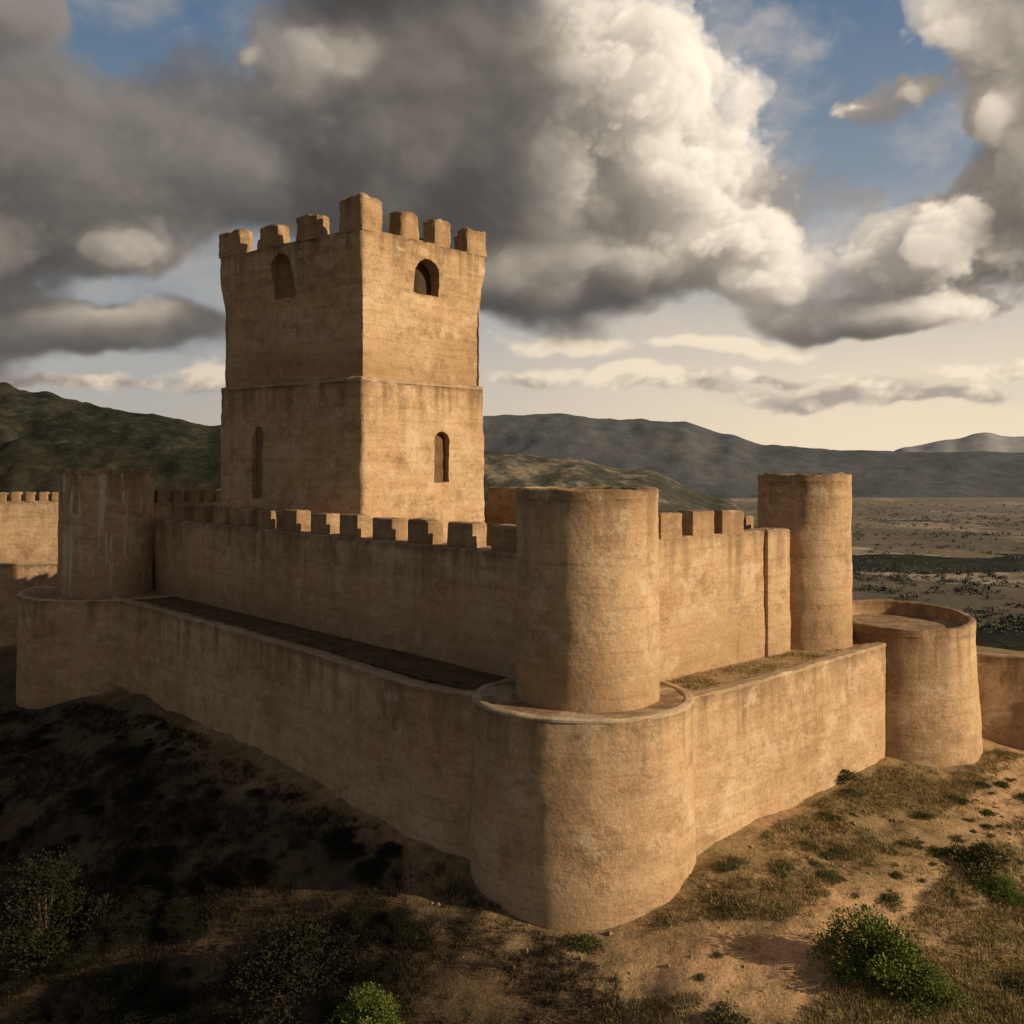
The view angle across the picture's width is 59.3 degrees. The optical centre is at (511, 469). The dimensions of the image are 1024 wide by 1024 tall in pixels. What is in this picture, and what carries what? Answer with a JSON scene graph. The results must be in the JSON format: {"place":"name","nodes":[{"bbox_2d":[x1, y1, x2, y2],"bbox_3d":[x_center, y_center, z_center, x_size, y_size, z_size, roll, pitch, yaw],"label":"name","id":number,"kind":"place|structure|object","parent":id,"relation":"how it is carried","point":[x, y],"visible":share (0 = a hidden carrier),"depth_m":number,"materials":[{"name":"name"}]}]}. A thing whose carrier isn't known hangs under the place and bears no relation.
{"place":"outdoors","nodes":[
{"label":"outdoors","id":0,"kind":"place"},
{"bbox_2d":[138,597,863,690],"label":"terrace","id":1,"kind":"structure","parent":0,"point":[425,669],"depth_m":50.79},
{"bbox_2d":[154,489,220,554],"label":"curtain wall","id":2,"kind":"structure","parent":1,"relation":"on","point":[164,507],"depth_m":80.22,"materials":[{"name":"stone"}]},
{"bbox_2d":[154,503,517,677],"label":"curtain wall","id":3,"kind":"structure","parent":1,"relation":"on","point":[423,589],"depth_m":55.29,"materials":[{"name":"stone"}]},
{"bbox_2d":[484,487,753,545],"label":"curtain wall","id":4,"kind":"structure","parent":1,"relation":"on","point":[500,508],"depth_m":73.17,"materials":[{"name":"stone"}]},
{"bbox_2d":[658,509,790,680],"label":"curtain wall","id":5,"kind":"structure","parent":1,"relation":"on","point":[724,587],"depth_m":47.87,"materials":[{"name":"stone"}]},
{"bbox_2d":[757,472,852,650],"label":"round tower","id":6,"kind":"structure","parent":1,"relation":"on","point":[812,513],"depth_m":52.65,"materials":[{"name":"stone"}]},
{"bbox_2d":[0,0,1023,450],"bbox_3d":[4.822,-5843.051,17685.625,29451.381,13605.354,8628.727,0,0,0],"label":"sky","id":7,"kind":"structure","parent":0,"point":[784,222],"depth_m":19916.20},
{"bbox_2d":[0,497,1023,1023],"bbox_3d":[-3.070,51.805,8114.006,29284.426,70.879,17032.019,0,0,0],"label":"ground","id":8,"kind":"structure","parent":0,"point":[770,955],"depth_m":41.33,"materials":[{"name":"soil"}]},
{"bbox_2d":[0,961,46,992],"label":"bush","id":9,"kind":"object","parent":8,"relation":"on","point":[22,976],"visible":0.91,"depth_m":41.41,"materials":[{"name":"green plant"}]},
{"bbox_2d":[10,826,37,841],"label":"bush","id":10,"kind":"object","parent":8,"relation":"on","point":[23,831],"visible":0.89,"depth_m":53.99,"materials":[{"name":"green plant"}]},
{"bbox_2d":[6,945,48,972],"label":"bush","id":11,"kind":"object","parent":8,"relation":"on","point":[30,956],"visible":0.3,"depth_m":42.59,"materials":[{"name":"green plant"}]},
{"bbox_2d":[0,562,57,646],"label":"wall","id":12,"kind":"structure","parent":8,"relation":"on","point":[15,578],"depth_m":91.53,"materials":[{"name":"stone"}]},
{"bbox_2d":[0,492,58,562],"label":"curtain wall","id":13,"kind":"structure","parent":8,"relation":"on","point":[28,529],"depth_m":95.50,"materials":[{"name":"stone"}]},
{"bbox_2d":[30,737,52,750],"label":"bush","id":14,"kind":"object","parent":8,"relation":"on","point":[39,743],"visible":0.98,"depth_m":64.91,"materials":[{"name":"green plant"}]},
{"bbox_2d":[29,843,68,862],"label":"bush","id":15,"kind":"object","parent":8,"relation":"on","point":[55,847],"visible":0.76,"depth_m":50.90,"materials":[{"name":"green plant"}]},
{"bbox_2d":[28,907,75,938],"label":"bush","id":16,"kind":"object","parent":8,"relation":"on","point":[56,923],"visible":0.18,"depth_m":44.53,"materials":[{"name":"green plant"}]},
{"bbox_2d":[0,845,120,974],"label":"bush","id":17,"kind":"object","parent":8,"relation":"on","point":[44,899],"visible":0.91,"depth_m":43.60,"materials":[{"name":"green plant"}]},
{"bbox_2d":[57,918,80,940],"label":"bush","id":18,"kind":"object","parent":8,"relation":"on","point":[70,930],"visible":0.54,"depth_m":43.69,"materials":[{"name":"green plant"}]},
{"bbox_2d":[63,833,81,843],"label":"bush","id":19,"kind":"object","parent":8,"relation":"on","point":[75,839],"visible":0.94,"depth_m":51.88,"materials":[{"name":"green plant"}]},
{"bbox_2d":[56,786,94,806],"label":"bush","id":20,"kind":"object","parent":8,"relation":"on","point":[81,793],"visible":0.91,"depth_m":55.52,"materials":[{"name":"green plant"}]},
{"bbox_2d":[80,803,107,816],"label":"bush","id":21,"kind":"object","parent":8,"relation":"on","point":[97,809],"visible":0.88,"depth_m":53.81,"materials":[{"name":"green plant"}]},
{"bbox_2d":[16,583,173,708],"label":"bastion","id":22,"kind":"object","parent":8,"relation":"on","point":[68,648],"visible":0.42,"depth_m":71.81,"materials":[{"name":"stone"}]},
{"bbox_2d":[57,468,154,596],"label":"round tower","id":23,"kind":"structure","parent":22,"relation":"on","point":[105,533],"depth_m":74.36,"materials":[{"name":"stone"}]},
{"bbox_2d":[87,999,153,1023],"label":"bush","id":24,"kind":"object","parent":8,"relation":"on","point":[116,1018],"visible":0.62,"depth_m":37.11,"materials":[{"name":"green plant"}]},
{"bbox_2d":[91,959,151,1002],"bbox_3d":[-16.698,22.253,39.743,3.747,0.900,4.074,0,0,10],"label":"bush","id":25,"kind":"object","parent":8,"relation":"on","point":[119,974],"visible":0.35,"depth_m":39.27,"materials":[{"name":"green plant"}]},
{"bbox_2d":[92,891,159,931],"bbox_3d":[-18.220,21.296,44.039,4.046,0.962,3.851,0,0,-12],"label":"bush","id":26,"kind":"object","parent":8,"relation":"on","point":[130,906],"visible":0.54,"depth_m":43.39,"materials":[{"name":"green plant"}]},
{"bbox_2d":[113,889,145,910],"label":"bush","id":27,"kind":"object","parent":8,"relation":"on","point":[122,898],"visible":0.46,"depth_m":44.58,"materials":[{"name":"green plant"}]},
{"bbox_2d":[107,958,156,987],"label":"bush","id":28,"kind":"object","parent":8,"relation":"on","point":[139,962],"visible":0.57,"depth_m":39.63,"materials":[{"name":"green plant"}]},
{"bbox_2d":[107,1004,158,1023],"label":"bush","id":29,"kind":"object","parent":8,"relation":"on","point":[153,1008],"visible":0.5,"depth_m":36.98,"materials":[{"name":"green plant"}]},
{"bbox_2d":[107,774,160,807],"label":"bush","id":30,"kind":"object","parent":8,"relation":"on","point":[136,787],"visible":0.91,"depth_m":53.71,"materials":[{"name":"green plant"}]},
{"bbox_2d":[89,953,179,1020],"bbox_3d":[-16.152,22.065,38.908,3.952,1.360,4.329,0,0,-29],"label":"bush","id":31,"kind":"object","parent":8,"relation":"on","point":[133,979],"visible":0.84,"depth_m":38.61,"materials":[{"name":"green plant"}]},
{"bbox_2d":[123,874,151,892],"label":"bush","id":32,"kind":"object","parent":8,"relation":"on","point":[142,879],"visible":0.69,"depth_m":45.47,"materials":[{"name":"green plant"}]},
{"bbox_2d":[108,912,167,946],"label":"bush","id":33,"kind":"object","parent":8,"relation":"on","point":[137,922],"visible":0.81,"depth_m":41.88,"materials":[{"name":"green plant"}]},
{"bbox_2d":[124,882,153,901],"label":"bush","id":34,"kind":"object","parent":8,"relation":"on","point":[128,895],"visible":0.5,"depth_m":44.67,"materials":[{"name":"green plant"}]},
{"bbox_2d":[128,902,164,925],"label":"bush","id":35,"kind":"object","parent":8,"relation":"on","point":[149,911],"visible":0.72,"depth_m":43.06,"materials":[{"name":"green plant"}]},
{"bbox_2d":[123,873,181,908],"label":"bush","id":36,"kind":"object","parent":8,"relation":"on","point":[160,889],"visible":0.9,"depth_m":44.50,"materials":[{"name":"green plant"}]},
{"bbox_2d":[127,840,192,877],"bbox_3d":[-18.208,20.064,46.961,3.777,1.173,4.009,0,0,19],"label":"bush","id":37,"kind":"object","parent":8,"relation":"on","point":[170,849],"visible":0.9,"depth_m":46.71,"materials":[{"name":"green plant"}]},
{"bbox_2d":[145,1009,186,1023],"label":"bush","id":38,"kind":"object","parent":8,"relation":"on","point":[169,1019],"visible":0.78,"depth_m":35.94,"materials":[{"name":"green plant"}]},
{"bbox_2d":[159,906,202,932],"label":"bush","id":39,"kind":"object","parent":8,"relation":"on","point":[191,915],"visible":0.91,"depth_m":41.62,"materials":[{"name":"green plant"}]},
{"bbox_2d":[163,895,199,912],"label":"bush","id":40,"kind":"object","parent":8,"relation":"on","point":[185,902],"visible":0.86,"depth_m":42.70,"materials":[{"name":"green plant"}]},
{"bbox_2d":[164,916,198,935],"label":"bush","id":41,"kind":"object","parent":8,"relation":"on","point":[179,925],"visible":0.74,"depth_m":41.16,"materials":[{"name":"green plant"}]},
{"bbox_2d":[174,967,192,979],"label":"bush","id":42,"kind":"object","parent":8,"relation":"on","point":[186,970],"visible":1,"depth_m":38.91,"materials":[{"name":"green plant"}]},
{"bbox_2d":[179,922,211,939],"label":"bush","id":43,"kind":"object","parent":8,"relation":"on","point":[196,929],"visible":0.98,"depth_m":40.69,"materials":[{"name":"green plant"}]},
{"bbox_2d":[204,867,237,892],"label":"bush","id":44,"kind":"object","parent":8,"relation":"on","point":[224,874],"visible":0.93,"depth_m":43.49,"materials":[{"name":"green plant"}]},
{"bbox_2d":[243,786,264,796],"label":"bush","id":45,"kind":"object","parent":8,"relation":"on","point":[257,791],"visible":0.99,"depth_m":50.62,"materials":[{"name":"green plant"}]},
{"bbox_2d":[243,854,267,875],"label":"bush","id":46,"kind":"object","parent":8,"relation":"on","point":[258,861],"visible":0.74,"depth_m":43.87,"materials":[{"name":"green plant"}]},
{"bbox_2d":[239,861,280,884],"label":"bush","id":47,"kind":"object","parent":8,"relation":"on","point":[261,869],"visible":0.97,"depth_m":43.07,"materials":[{"name":"green plant"}]},
{"bbox_2d":[195,909,386,1023],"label":"bush","id":48,"kind":"object","parent":8,"relation":"on","point":[293,968],"visible":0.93,"depth_m":35.65,"materials":[{"name":"green plant"}]},
{"bbox_2d":[110,595,513,859],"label":"wall","id":49,"kind":"structure","parent":8,"relation":"on","point":[393,749],"depth_m":49.80,"materials":[{"name":"stone"}]},
{"bbox_2d":[0,700,626,1023],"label":"scrub","id":50,"kind":"object","parent":8,"relation":"on","point":[177,734],"visible":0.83,"depth_m":44.06,"materials":[{"name":"plant"}]},
{"bbox_2d":[316,833,341,845],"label":"bush","id":51,"kind":"object","parent":8,"relation":"on","point":[326,840],"visible":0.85,"depth_m":44.05,"materials":[{"name":"green plant"}]},
{"bbox_2d":[317,927,362,962],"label":"bush","id":52,"kind":"object","parent":8,"relation":"on","point":[347,938],"visible":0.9,"depth_m":37.10,"materials":[{"name":"green plant"}]},
{"bbox_2d":[321,840,361,863],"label":"bush","id":53,"kind":"object","parent":8,"relation":"on","point":[341,855],"visible":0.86,"depth_m":42.91,"materials":[{"name":"green plant"}]},
{"bbox_2d":[319,944,363,969],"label":"bush","id":54,"kind":"object","parent":8,"relation":"on","point":[351,955],"visible":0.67,"depth_m":36.52,"materials":[{"name":"green plant"}]},
{"bbox_2d":[330,924,356,942],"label":"bush","id":55,"kind":"object","parent":8,"relation":"on","point":[347,930],"visible":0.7,"depth_m":37.95,"materials":[{"name":"green plant"}]},
{"bbox_2d":[315,979,373,1022],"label":"bush","id":56,"kind":"object","parent":8,"relation":"on","point":[338,1002],"visible":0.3,"depth_m":34.51,"materials":[{"name":"green plant"}]},
{"bbox_2d":[330,824,359,839],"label":"bush","id":57,"kind":"object","parent":8,"relation":"on","point":[344,833],"visible":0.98,"depth_m":44.21,"materials":[{"name":"green plant"}]},
{"bbox_2d":[338,841,370,856],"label":"bush","id":58,"kind":"object","parent":8,"relation":"on","point":[359,845],"visible":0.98,"depth_m":42.87,"materials":[{"name":"green plant"}]},
{"bbox_2d":[347,856,381,880],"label":"bush","id":59,"kind":"object","parent":8,"relation":"on","point":[365,864],"visible":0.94,"depth_m":41.45,"materials":[{"name":"green plant"}]},
{"bbox_2d":[326,981,404,1023],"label":"bush","id":60,"kind":"object","parent":8,"relation":"on","point":[380,1011],"visible":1,"depth_m":32.98,"materials":[{"name":"green plant"}]},
{"bbox_2d":[341,902,391,934],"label":"bush","id":61,"kind":"object","parent":8,"relation":"on","point":[358,923],"visible":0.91,"depth_m":38.37,"materials":[{"name":"green plant"}]},
{"bbox_2d":[345,956,388,995],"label":"bush","id":62,"kind":"object","parent":8,"relation":"on","point":[366,972],"visible":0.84,"depth_m":35.53,"materials":[{"name":"green plant"}]},
{"bbox_2d":[347,865,387,884],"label":"bush","id":63,"kind":"object","parent":8,"relation":"on","point":[374,871],"visible":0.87,"depth_m":41.09,"materials":[{"name":"green plant"}]},
{"bbox_2d":[361,922,397,945],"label":"bush","id":64,"kind":"object","parent":8,"relation":"on","point":[372,937],"visible":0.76,"depth_m":37.30,"materials":[{"name":"green plant"}]},
{"bbox_2d":[364,839,409,862],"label":"bush","id":65,"kind":"object","parent":8,"relation":"on","point":[382,851],"visible":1,"depth_m":42.21,"materials":[{"name":"green plant"}]},
{"bbox_2d":[368,955,413,981],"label":"bush","id":66,"kind":"object","parent":8,"relation":"on","point":[390,965],"visible":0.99,"depth_m":35.31,"materials":[{"name":"green plant"}]},
{"bbox_2d":[366,902,430,941],"bbox_3d":[-4.737,18.935,37.827,2.874,1.033,3.047,0,0,-43],"label":"bush","id":67,"kind":"object","parent":8,"relation":"on","point":[400,915],"visible":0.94,"depth_m":37.65,"materials":[{"name":"green plant"}]},
{"bbox_2d":[389,917,428,946],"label":"bush","id":68,"kind":"object","parent":8,"relation":"on","point":[401,929],"visible":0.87,"depth_m":37.35,"materials":[{"name":"green plant"}]},
{"bbox_2d":[412,934,439,951],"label":"bush","id":69,"kind":"object","parent":8,"relation":"on","point":[427,938],"visible":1,"depth_m":36.58,"materials":[{"name":"green plant"}]},
{"bbox_2d":[470,677,695,931],"bbox_3d":[3.254,15.731,41.478,10.430,10.939,9.037,0,0,0],"label":"bastion","id":70,"kind":"object","parent":8,"relation":"on","point":[581,821],"visible":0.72,"depth_m":37.61,"materials":[{"name":"stone"}]},
{"bbox_2d":[515,486,659,712],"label":"round tower","id":71,"kind":"structure","parent":70,"relation":"on","point":[588,634],"depth_m":38.85,"materials":[{"name":"stone"}]},
{"bbox_2d":[561,930,605,954],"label":"bush","id":72,"kind":"object","parent":8,"relation":"on","point":[581,939],"visible":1,"depth_m":36.03,"materials":[{"name":"green plant"}]},
{"bbox_2d":[384,757,1022,1021],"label":"pebbles","id":73,"kind":"object","parent":8,"relation":"on","point":[706,885],"visible":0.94,"depth_m":38.42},
{"bbox_2d":[710,860,739,873],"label":"bush","id":74,"kind":"object","parent":8,"relation":"on","point":[723,867],"visible":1,"depth_m":39.52,"materials":[{"name":"green plant"}]},
{"bbox_2d":[706,902,744,916],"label":"bush","id":75,"kind":"object","parent":8,"relation":"on","point":[727,907],"visible":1,"depth_m":36.89,"materials":[{"name":"green plant"}]},
{"bbox_2d":[701,1000,750,1023],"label":"bush","id":76,"kind":"object","parent":8,"relation":"on","point":[722,1018],"visible":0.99,"depth_m":30.74,"materials":[{"name":"green plant"}]},
{"bbox_2d":[675,641,886,855],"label":"wall","id":77,"kind":"structure","parent":8,"relation":"on","point":[774,741],"depth_m":45.75,"materials":[{"name":"stone"}]},
{"bbox_2d":[767,858,795,877],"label":"bush","id":78,"kind":"object","parent":8,"relation":"on","point":[782,867],"visible":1,"depth_m":39.64,"materials":[{"name":"green plant"}]},
{"bbox_2d":[798,838,818,850],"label":"bush","id":79,"kind":"object","parent":8,"relation":"on","point":[806,842],"visible":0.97,"depth_m":42.26,"materials":[{"name":"green plant"}]},
{"bbox_2d":[597,647,1023,1023],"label":"dry grass","id":80,"kind":"structure","parent":8,"relation":"on","point":[948,786],"depth_m":37.72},
{"bbox_2d":[816,810,833,820],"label":"bush","id":81,"kind":"object","parent":8,"relation":"on","point":[823,813],"visible":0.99,"depth_m":45.10,"materials":[{"name":"green plant"}]},
{"bbox_2d":[815,849,837,860],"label":"bush","id":82,"kind":"object","parent":8,"relation":"on","point":[827,853],"visible":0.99,"depth_m":41.55,"materials":[{"name":"green plant"}]},
{"bbox_2d":[813,867,841,885],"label":"bush","id":83,"kind":"object","parent":8,"relation":"on","point":[825,873],"visible":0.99,"depth_m":39.24,"materials":[{"name":"green plant"}]},
{"bbox_2d":[837,769,864,782],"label":"bush","id":84,"kind":"object","parent":8,"relation":"on","point":[848,774],"visible":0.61,"depth_m":49.59,"materials":[{"name":"green plant"}]},
{"bbox_2d":[839,788,867,796],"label":"bush","id":85,"kind":"object","parent":8,"relation":"on","point":[848,791],"visible":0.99,"depth_m":47.95,"materials":[{"name":"green plant"}]},
{"bbox_2d":[798,902,939,995],"bbox_3d":[12.999,17.583,33.210,4.787,2.967,4.220,0,0,12],"label":"bush","id":86,"kind":"object","parent":8,"relation":"on","point":[881,954],"visible":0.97,"depth_m":32.69,"materials":[{"name":"green plant"}]},
{"bbox_2d":[739,500,1023,648],"bbox_3d":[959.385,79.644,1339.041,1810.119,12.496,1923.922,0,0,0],"label":"woodland","id":87,"kind":"object","parent":8,"relation":"on","point":[1000,625],"visible":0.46,"depth_m":665.97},
{"bbox_2d":[873,890,907,911],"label":"bush","id":88,"kind":"object","parent":8,"relation":"on","point":[889,897],"visible":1,"depth_m":37.87,"materials":[{"name":"green plant"}]},
{"bbox_2d":[903,837,930,850],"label":"bush","id":89,"kind":"object","parent":8,"relation":"on","point":[919,845],"visible":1,"depth_m":42.60,"materials":[{"name":"green plant"}]},
{"bbox_2d":[852,599,982,766],"bbox_3d":[24.713,14.905,57.396,10.060,12.191,9.579,0,0,0],"label":"bastion","id":90,"kind":"object","parent":8,"relation":"on","point":[933,714],"visible":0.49,"depth_m":53.40,"materials":[{"name":"stone"}]},
{"bbox_2d":[909,810,937,818],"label":"bush","id":91,"kind":"object","parent":8,"relation":"on","point":[925,815],"visible":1,"depth_m":45.52,"materials":[{"name":"green plant"}]},
{"bbox_2d":[885,961,975,1020],"bbox_3d":[14.630,18.238,32.056,3.178,1.488,2.768,0,0,-13],"label":"bush","id":92,"kind":"object","parent":8,"relation":"on","point":[939,991],"visible":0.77,"depth_m":31.54,"materials":[{"name":"green plant"}]},
{"bbox_2d":[925,845,951,856],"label":"bush","id":93,"kind":"object","parent":8,"relation":"on","point":[941,850],"visible":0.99,"depth_m":41.86,"materials":[{"name":"green plant"}]},
{"bbox_2d":[946,840,1010,883],"bbox_3d":[21.369,17.723,41.081,2.892,1.407,3.444,0,0,-11],"label":"bush","id":94,"kind":"object","parent":8,"relation":"on","point":[985,855],"visible":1,"depth_m":40.90,"materials":[{"name":"green plant"}]},
{"bbox_2d":[980,966,1012,988],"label":"bush","id":95,"kind":"object","parent":8,"relation":"on","point":[1005,977],"visible":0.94,"depth_m":33.99,"materials":[{"name":"green plant"}]},
{"bbox_2d":[971,874,1023,908],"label":"bush","id":96,"kind":"object","parent":8,"relation":"on","point":[1003,884],"visible":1,"depth_m":39.05,"materials":[{"name":"green plant"}]},
{"bbox_2d":[976,652,1023,749],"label":"wall","id":97,"kind":"structure","parent":8,"relation":"on","point":[1001,685],"depth_m":57.47,"materials":[{"name":"stone"}]},
{"bbox_2d":[1001,977,1023,996],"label":"bush","id":98,"kind":"object","parent":8,"relation":"on","point":[1019,984],"visible":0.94,"depth_m":33.19,"materials":[{"name":"green plant"}]},
{"bbox_2d":[0,382,1023,574],"bbox_3d":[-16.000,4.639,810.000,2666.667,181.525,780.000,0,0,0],"label":"hills","id":99,"kind":"structure","parent":0,"point":[52,418],"depth_m":722.08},
{"bbox_2d":[0,437,1023,650],"bbox_3d":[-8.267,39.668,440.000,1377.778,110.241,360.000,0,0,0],"label":"hills","id":100,"kind":"structure","parent":0,"point":[30,464],"depth_m":394.93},
{"bbox_2d":[484,451,986,523],"bbox_3d":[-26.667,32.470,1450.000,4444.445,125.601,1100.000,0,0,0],"label":"hills","id":101,"kind":"structure","parent":0,"point":[502,469],"depth_m":1268.26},
{"bbox_2d":[483,413,1023,497],"bbox_3d":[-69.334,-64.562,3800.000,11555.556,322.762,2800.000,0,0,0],"label":"hills","id":102,"kind":"structure","parent":0,"point":[700,459],"depth_m":3065.68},
{"bbox_2d":[895,432,1023,452],"bbox_3d":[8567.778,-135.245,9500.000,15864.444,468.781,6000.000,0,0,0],"label":"hills","id":103,"kind":"structure","parent":0,"point":[986,441],"depth_m":8263.64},
{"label":"courtyard","id":104,"kind":"structure","parent":0,"visible":0},
{"bbox_2d":[219,192,486,541],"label":"keep tower","id":105,"kind":"structure","parent":104,"relation":"on","point":[352,368],"depth_m":65.86,"materials":[{"name":"stone"}]},
{"bbox_2d":[276,255,294,298],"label":"window","id":106,"kind":"structure","parent":105,"relation":"in","point":[284,277],"depth_m":66.93,"materials":[{"name":"stone"}]},
{"bbox_2d":[414,262,430,294],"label":"window","id":107,"kind":"structure","parent":105,"relation":"in","point":[422,284],"depth_m":67.25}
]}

